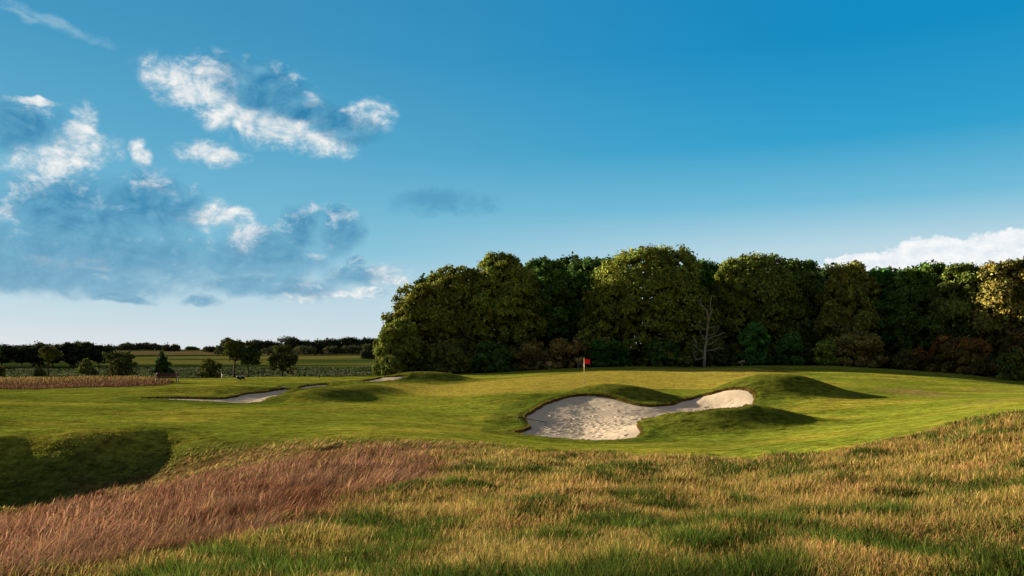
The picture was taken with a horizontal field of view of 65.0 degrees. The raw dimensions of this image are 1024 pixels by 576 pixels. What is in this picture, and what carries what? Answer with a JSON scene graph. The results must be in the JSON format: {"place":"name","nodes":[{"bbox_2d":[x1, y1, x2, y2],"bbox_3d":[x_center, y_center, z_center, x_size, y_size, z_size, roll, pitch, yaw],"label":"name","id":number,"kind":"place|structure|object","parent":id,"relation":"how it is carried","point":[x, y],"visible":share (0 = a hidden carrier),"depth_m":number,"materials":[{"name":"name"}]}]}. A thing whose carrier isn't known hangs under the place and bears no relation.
{"place":"outdoors","nodes":[
{"label":"outdoors","id":0,"kind":"place"},
{"bbox_2d":[0,375,172,389],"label":"tall far grass","id":1,"kind":"structure","parent":0,"point":[134,380],"depth_m":72.57,"materials":[{"name":"beige plant"}]},
{"bbox_2d":[135,383,332,402],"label":"lip grass","id":2,"kind":"structure","parent":0,"point":[236,394],"depth_m":55.74,"materials":[{"name":"green plant"}]},
{"bbox_2d":[0,441,517,575],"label":"red grass","id":3,"kind":"structure","parent":0,"point":[308,492],"depth_m":12.75,"materials":[{"name":"brown plant"}]},
{"bbox_2d":[362,374,406,381],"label":"lip grass","id":4,"kind":"structure","parent":0,"point":[383,376],"depth_m":73.27,"materials":[{"name":"green plant"}]},
{"bbox_2d":[0,349,1023,575],"bbox_3d":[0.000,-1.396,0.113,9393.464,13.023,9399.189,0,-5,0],"label":"ground","id":5,"kind":"structure","parent":0,"point":[827,391],"depth_m":38.86,"materials":[{"name":"green plant"}]},
{"bbox_2d":[0,365,6,376],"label":"bush","id":6,"kind":"object","parent":5,"relation":"on","point":[2,372],"visible":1,"depth_m":92.49,"materials":[{"name":"green plant"}]},
{"bbox_2d":[32,367,47,375],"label":"bush","id":7,"kind":"object","parent":5,"relation":"on","point":[38,371],"visible":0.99,"depth_m":95.14,"materials":[{"name":"green plant"}]},
{"bbox_2d":[33,340,47,366],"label":"distant tree","id":8,"kind":"object","parent":5,"relation":"on","point":[40,364],"visible":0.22,"depth_m":253.41,"materials":[{"name":"green plant"}]},
{"bbox_2d":[37,344,63,375],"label":"tree","id":9,"kind":"object","parent":5,"relation":"on","point":[50,353],"visible":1,"depth_m":91.12,"materials":[{"name":"green plant"}]},
{"bbox_2d":[0,341,116,366],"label":"hedge","id":10,"kind":"object","parent":5,"relation":"on","point":[71,352],"visible":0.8,"depth_m":247.56,"materials":[{"name":"green plant"}]},
{"bbox_2d":[67,340,78,366],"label":"distant tree","id":11,"kind":"object","parent":5,"relation":"on","point":[73,364],"visible":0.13,"depth_m":253.89,"materials":[{"name":"green plant"}]},
{"bbox_2d":[75,358,100,375],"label":"tree","id":12,"kind":"object","parent":5,"relation":"on","point":[86,367],"visible":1,"depth_m":96.29,"materials":[{"name":"green plant"}]},
{"bbox_2d":[102,350,137,375],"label":"bush","id":13,"kind":"object","parent":5,"relation":"on","point":[118,364],"visible":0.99,"depth_m":99.10,"materials":[{"name":"green plant"}]},
{"bbox_2d":[114,342,163,349],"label":"hedge","id":14,"kind":"object","parent":5,"relation":"on","point":[137,346],"visible":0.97,"depth_m":555.85,"materials":[{"name":"green plant"}]},
{"bbox_2d":[151,351,174,372],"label":"tree","id":15,"kind":"object","parent":5,"relation":"on","point":[162,364],"visible":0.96,"depth_m":95.26,"materials":[{"name":"green plant"}]},
{"bbox_2d":[161,342,169,350],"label":"distant tree","id":16,"kind":"object","parent":5,"relation":"on","point":[166,347],"visible":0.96,"depth_m":517.37,"materials":[{"name":"green plant"}]},
{"bbox_2d":[156,373,178,382],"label":"park bench","id":17,"kind":"object","parent":5,"relation":"on","point":[161,375],"visible":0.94,"depth_m":72.56,"materials":[{"name":"brown wood"}]},
{"bbox_2d":[170,344,180,350],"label":"distant tree","id":18,"kind":"object","parent":5,"relation":"on","point":[174,347],"visible":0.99,"depth_m":516.96,"materials":[{"name":"green plant"}]},
{"bbox_2d":[184,346,200,349],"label":"distant tree","id":19,"kind":"object","parent":5,"relation":"on","point":[191,348],"visible":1,"depth_m":555.12,"materials":[{"name":"green plant"}]},
{"bbox_2d":[3,367,391,377],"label":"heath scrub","id":20,"kind":"object","parent":5,"relation":"on","point":[301,371],"visible":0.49,"depth_m":193.72,"materials":[{"name":"green plant"}]},
{"bbox_2d":[201,346,214,351],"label":"distant tree","id":21,"kind":"object","parent":5,"relation":"on","point":[208,349],"visible":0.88,"depth_m":496.12,"materials":[{"name":"green plant"}]},
{"bbox_2d":[196,357,222,377],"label":"bush","id":22,"kind":"object","parent":5,"relation":"on","point":[210,367],"visible":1,"depth_m":93.11,"materials":[{"name":"green plant"}]},
{"bbox_2d":[214,345,224,353],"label":"distant tree","id":23,"kind":"object","parent":5,"relation":"on","point":[219,349],"visible":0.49,"depth_m":425.31,"materials":[{"name":"green plant"}]},
{"bbox_2d":[220,337,251,376],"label":"tree","id":24,"kind":"object","parent":5,"relation":"on","point":[235,350],"visible":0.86,"depth_m":95.81,"materials":[{"name":"green plant"}]},
{"bbox_2d":[170,385,325,402],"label":"bunker sand","id":25,"kind":"structure","parent":5,"relation":"on","point":[257,397],"depth_m":56.70,"materials":[{"name":"beige sand"}]},
{"bbox_2d":[239,347,262,376],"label":"tree","id":26,"kind":"object","parent":5,"relation":"on","point":[250,356],"visible":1,"depth_m":95.08,"materials":[{"name":"green plant"}]},
{"bbox_2d":[245,339,265,352],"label":"distant tree","id":27,"kind":"object","parent":5,"relation":"on","point":[257,345],"visible":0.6,"depth_m":425.50,"materials":[{"name":"green plant"}]},
{"bbox_2d":[262,339,271,353],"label":"distant tree","id":28,"kind":"object","parent":5,"relation":"on","point":[265,344],"visible":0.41,"depth_m":426.52,"materials":[{"name":"green plant"}]},
{"bbox_2d":[260,346,278,354],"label":"distant bush","id":29,"kind":"object","parent":5,"relation":"on","point":[267,351],"visible":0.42,"depth_m":396.99,"materials":[{"name":"green plant"}]},
{"bbox_2d":[3,433,536,510],"bbox_3d":[-7.885,5.740,23.704,17.958,2.654,12.018,0,-5,0],"label":"mown stubble","id":30,"kind":"object","parent":5,"relation":"on","point":[350,445],"visible":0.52,"depth_m":25.05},
{"bbox_2d":[267,341,280,354],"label":"distant tree","id":31,"kind":"object","parent":5,"relation":"on","point":[272,344],"visible":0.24,"depth_m":426.56,"materials":[{"name":"green plant"}]},
{"bbox_2d":[266,344,298,376],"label":"tree","id":32,"kind":"object","parent":5,"relation":"on","point":[286,361],"visible":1,"depth_m":96.02,"materials":[{"name":"green plant"}]},
{"bbox_2d":[277,335,296,354],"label":"distant tree","id":33,"kind":"object","parent":5,"relation":"on","point":[286,340],"visible":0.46,"depth_m":426.01,"materials":[{"name":"green plant"}]},
{"bbox_2d":[287,338,304,353],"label":"distant tree","id":34,"kind":"object","parent":5,"relation":"on","point":[298,343],"visible":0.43,"depth_m":425.33,"materials":[{"name":"green plant"}]},
{"bbox_2d":[291,345,319,354],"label":"distant bush","id":35,"kind":"object","parent":5,"relation":"on","point":[306,350],"visible":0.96,"depth_m":396.38,"materials":[{"name":"green plant"}]},
{"bbox_2d":[300,339,320,353],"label":"distant tree","id":36,"kind":"object","parent":5,"relation":"on","point":[308,343],"visible":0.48,"depth_m":425.15,"materials":[{"name":"green plant"}]},
{"bbox_2d":[312,337,329,353],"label":"distant tree","id":37,"kind":"object","parent":5,"relation":"on","point":[321,345],"visible":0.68,"depth_m":424.80,"materials":[{"name":"green plant"}]},
{"bbox_2d":[323,338,339,353],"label":"distant tree","id":38,"kind":"object","parent":5,"relation":"on","point":[333,341],"visible":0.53,"depth_m":425.55,"materials":[{"name":"green plant"}]},
{"bbox_2d":[322,346,341,354],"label":"distant bush","id":39,"kind":"object","parent":5,"relation":"on","point":[332,350],"visible":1,"depth_m":396.99,"materials":[{"name":"green plant"}]},
{"bbox_2d":[336,336,354,351],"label":"distant tree","id":40,"kind":"object","parent":5,"relation":"on","point":[343,341],"visible":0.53,"depth_m":425.73,"materials":[{"name":"green plant"}]},
{"bbox_2d":[338,344,359,353],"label":"distant bush","id":41,"kind":"object","parent":5,"relation":"on","point":[350,349],"visible":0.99,"depth_m":396.77,"materials":[{"name":"green plant"}]},
{"bbox_2d":[346,337,360,352],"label":"distant tree","id":42,"kind":"object","parent":5,"relation":"on","point":[355,342],"visible":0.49,"depth_m":426.31,"materials":[{"name":"green plant"}]},
{"bbox_2d":[356,339,370,352],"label":"distant tree","id":43,"kind":"object","parent":5,"relation":"on","point":[361,342],"visible":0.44,"depth_m":425.02,"materials":[{"name":"green plant"}]},
{"bbox_2d":[359,349,368,358],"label":"distant bush","id":44,"kind":"object","parent":5,"relation":"on","point":[364,353],"visible":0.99,"depth_m":327.99,"materials":[{"name":"green plant"}]},
{"bbox_2d":[358,344,373,352],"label":"distant bush","id":45,"kind":"object","parent":5,"relation":"on","point":[369,347],"visible":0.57,"depth_m":397.29,"materials":[{"name":"green plant"}]},
{"bbox_2d":[362,336,376,343],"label":"distant tree","id":46,"kind":"object","parent":5,"relation":"on","point":[368,339],"visible":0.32,"depth_m":426.55,"materials":[{"name":"green plant"}]},
{"bbox_2d":[368,351,374,358],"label":"distant bush","id":47,"kind":"object","parent":5,"relation":"on","point":[371,355],"visible":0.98,"depth_m":327.95,"materials":[{"name":"green plant"}]},
{"bbox_2d":[371,361,379,375],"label":"bush","id":48,"kind":"object","parent":5,"relation":"on","point":[376,366],"visible":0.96,"depth_m":92.29,"materials":[{"name":"green plant"}]},
{"bbox_2d":[365,376,404,381],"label":"bunker sand","id":49,"kind":"structure","parent":5,"relation":"on","point":[387,378],"depth_m":73.25,"materials":[{"name":"beige sand"}]},
{"bbox_2d":[375,354,403,375],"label":"bush","id":50,"kind":"object","parent":5,"relation":"on","point":[389,364],"visible":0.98,"depth_m":91.76,"materials":[{"name":"green plant"}]},
{"bbox_2d":[372,317,423,372],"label":"broadleaf tree","id":51,"kind":"object","parent":5,"relation":"on","point":[398,340],"visible":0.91,"depth_m":96.61,"materials":[{"name":"green plant"}]},
{"bbox_2d":[380,282,466,361],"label":"broadleaf tree","id":52,"kind":"object","parent":5,"relation":"on","point":[417,304],"visible":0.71,"depth_m":99.89,"materials":[{"name":"green plant"}]},
{"bbox_2d":[422,342,472,373],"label":"bush","id":53,"kind":"object","parent":5,"relation":"on","point":[448,358],"visible":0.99,"depth_m":94.39,"materials":[{"name":"green plant"}]},
{"bbox_2d":[415,264,484,357],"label":"broadleaf tree","id":54,"kind":"object","parent":5,"relation":"on","point":[459,288],"visible":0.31,"depth_m":101.64,"materials":[{"name":"green plant"}]},
{"bbox_2d":[411,270,496,339],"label":"broadleaf tree","id":55,"kind":"object","parent":5,"relation":"on","point":[421,280],"depth_m":117.85,"materials":[{"name":"green plant"}]},
{"bbox_2d":[467,339,518,372],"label":"bush","id":56,"kind":"object","parent":5,"relation":"on","point":[485,358],"visible":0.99,"depth_m":95.42,"materials":[{"name":"green plant"}]},
{"bbox_2d":[464,251,548,360],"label":"broadleaf tree","id":57,"kind":"object","parent":5,"relation":"on","point":[508,301],"visible":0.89,"depth_m":100.77,"materials":[{"name":"green plant"}]},
{"bbox_2d":[0,409,1023,575],"bbox_3d":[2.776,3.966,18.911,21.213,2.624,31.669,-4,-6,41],"label":"rough grass","id":58,"kind":"structure","parent":5,"relation":"on","point":[340,532],"depth_m":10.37,"materials":[{"name":"green plant"}]},
{"bbox_2d":[512,341,550,369],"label":"bush","id":59,"kind":"object","parent":5,"relation":"on","point":[536,355],"visible":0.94,"depth_m":95.67,"materials":[{"name":"green plant"}]},
{"bbox_2d":[515,251,585,367],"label":"broadleaf tree","id":60,"kind":"object","parent":5,"relation":"on","point":[566,262],"visible":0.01,"depth_m":115.33,"materials":[{"name":"green plant"}]},
{"bbox_2d":[525,255,584,349],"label":"broadleaf tree","id":61,"kind":"object","parent":5,"relation":"on","point":[557,293],"visible":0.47,"depth_m":106.39,"materials":[{"name":"green plant"}]},
{"bbox_2d":[545,337,586,368],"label":"bush","id":62,"kind":"object","parent":5,"relation":"on","point":[560,349],"visible":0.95,"depth_m":95.58,"materials":[{"name":"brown plant"}]},
{"bbox_2d":[584,359,589,383],"bbox_3d":[5.931,6.652,63.771,0.520,2.125,0.120,0,-5,0],"label":"golf flag","id":63,"kind":"object","parent":5,"relation":"on","point":[586,361],"visible":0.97,"depth_m":63.83,"materials":[{"name":"fabric"}]},
{"bbox_2d":[563,254,634,366],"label":"broadleaf tree","id":64,"kind":"object","parent":5,"relation":"on","point":[582,273],"visible":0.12,"depth_m":109.27,"materials":[{"name":"green plant"}]},
{"bbox_2d":[584,339,634,366],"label":"bush","id":65,"kind":"object","parent":5,"relation":"on","point":[609,353],"visible":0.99,"depth_m":95.37,"materials":[{"name":"green plant"}]},
{"bbox_2d":[512,386,757,439],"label":"lip grass","id":66,"kind":"structure","parent":5,"relation":"on","point":[638,422],"depth_m":44.33,"materials":[{"name":"green plant"}]},
{"bbox_2d":[522,390,753,439],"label":"bunker sand","id":67,"kind":"structure","parent":5,"relation":"on","point":[591,418],"depth_m":45.26,"materials":[{"name":"beige sand"}]},
{"bbox_2d":[574,242,726,366],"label":"broadleaf tree","id":68,"kind":"object","parent":5,"relation":"on","point":[665,309],"visible":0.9,"depth_m":97.70,"materials":[{"name":"green plant"}]},
{"bbox_2d":[640,339,690,366],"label":"bush","id":69,"kind":"object","parent":5,"relation":"on","point":[661,347],"visible":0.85,"depth_m":94.84,"materials":[{"name":"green plant"}]},
{"bbox_2d":[371,344,1023,379],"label":"undergrowth","id":70,"kind":"object","parent":5,"relation":"on","point":[729,358],"visible":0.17,"depth_m":95.77,"materials":[{"name":"green plant"}]},
{"bbox_2d":[677,258,737,366],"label":"broadleaf tree","id":71,"kind":"object","parent":5,"relation":"on","point":[708,270],"visible":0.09,"depth_m":106.25,"materials":[{"name":"green plant"}]},
{"bbox_2d":[692,296,723,366],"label":"dead tree","id":72,"kind":"object","parent":5,"relation":"on","point":[704,354],"visible":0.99,"depth_m":93.30,"materials":[{"name":"grey wood"}]},
{"bbox_2d":[736,321,773,364],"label":"bush","id":73,"kind":"object","parent":5,"relation":"on","point":[754,336],"visible":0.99,"depth_m":94.15,"materials":[{"name":"green plant"}]},
{"bbox_2d":[705,251,807,365],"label":"broadleaf tree","id":74,"kind":"object","parent":5,"relation":"on","point":[751,288],"visible":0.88,"depth_m":100.71,"materials":[{"name":"green plant"}]},
{"bbox_2d":[773,331,805,365],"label":"bush","id":75,"kind":"object","parent":5,"relation":"on","point":[788,346],"visible":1,"depth_m":92.98,"materials":[{"name":"green plant"}]},
{"bbox_2d":[771,258,825,365],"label":"broadleaf tree","id":76,"kind":"object","parent":5,"relation":"on","point":[808,280],"visible":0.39,"depth_m":102.75,"materials":[{"name":"green plant"}]},
{"bbox_2d":[787,261,849,365],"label":"broadleaf tree","id":77,"kind":"object","parent":5,"relation":"on","point":[822,272],"visible":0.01,"depth_m":116.00,"materials":[{"name":"green plant"}]},
{"bbox_2d":[812,340,839,365],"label":"bush","id":78,"kind":"object","parent":5,"relation":"on","point":[824,351],"visible":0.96,"depth_m":91.16,"materials":[{"name":"green plant"}]},
{"bbox_2d":[811,260,886,356],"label":"broadleaf tree","id":79,"kind":"object","parent":5,"relation":"on","point":[847,290],"visible":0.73,"depth_m":98.69,"materials":[{"name":"green plant"}]},
{"bbox_2d":[834,328,888,367],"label":"bush","id":80,"kind":"object","parent":5,"relation":"on","point":[861,344],"visible":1,"depth_m":89.66,"materials":[{"name":"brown plant"}]},
{"bbox_2d":[855,267,909,360],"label":"broadleaf tree","id":81,"kind":"object","parent":5,"relation":"on","point":[883,278],"visible":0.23,"depth_m":99.14,"materials":[{"name":"green plant"}]},
{"bbox_2d":[872,259,933,345],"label":"broadleaf tree","id":82,"kind":"object","parent":5,"relation":"on","point":[893,269],"visible":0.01,"depth_m":117.40,"materials":[{"name":"green plant"}]},
{"bbox_2d":[891,347,932,370],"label":"bush","id":83,"kind":"object","parent":5,"relation":"on","point":[908,359],"visible":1,"depth_m":86.75,"materials":[{"name":"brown plant"}]},
{"bbox_2d":[879,261,949,370],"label":"broadleaf tree","id":84,"kind":"object","parent":5,"relation":"on","point":[909,319],"visible":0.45,"depth_m":95.81,"materials":[{"name":"green plant"}]},
{"bbox_2d":[923,262,998,374],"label":"broadleaf tree","id":85,"kind":"object","parent":5,"relation":"on","point":[951,299],"visible":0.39,"depth_m":91.24,"materials":[{"name":"green plant"}]},
{"bbox_2d":[925,334,998,373],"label":"bush","id":86,"kind":"object","parent":5,"relation":"on","point":[969,353],"visible":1,"depth_m":82.31,"materials":[{"name":"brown plant"}]},
{"bbox_2d":[964,256,1023,357],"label":"broadleaf tree","id":87,"kind":"object","parent":5,"relation":"on","point":[1002,290],"visible":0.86,"depth_m":86.92,"materials":[{"name":"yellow plant"}]},
{"bbox_2d":[995,347,1023,380],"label":"bush","id":88,"kind":"object","parent":5,"relation":"on","point":[1013,365],"visible":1,"depth_m":78.16,"materials":[{"name":"green plant"}]},
{"bbox_2d":[998,326,1023,355],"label":"bush","id":89,"kind":"object","parent":5,"relation":"on","point":[1015,337],"visible":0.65,"depth_m":82.48,"materials":[{"name":"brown plant"}]},
{"bbox_2d":[0,0,1023,348],"label":"sky","id":90,"kind":"structure","parent":0,"point":[184,173],"materials":[{"name":"blue"}]},
{"bbox_2d":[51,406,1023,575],"bbox_3d":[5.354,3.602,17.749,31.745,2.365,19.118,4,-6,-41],"label":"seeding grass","id":91,"kind":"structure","parent":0,"point":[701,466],"depth_m":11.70,"materials":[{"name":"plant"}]}
]}

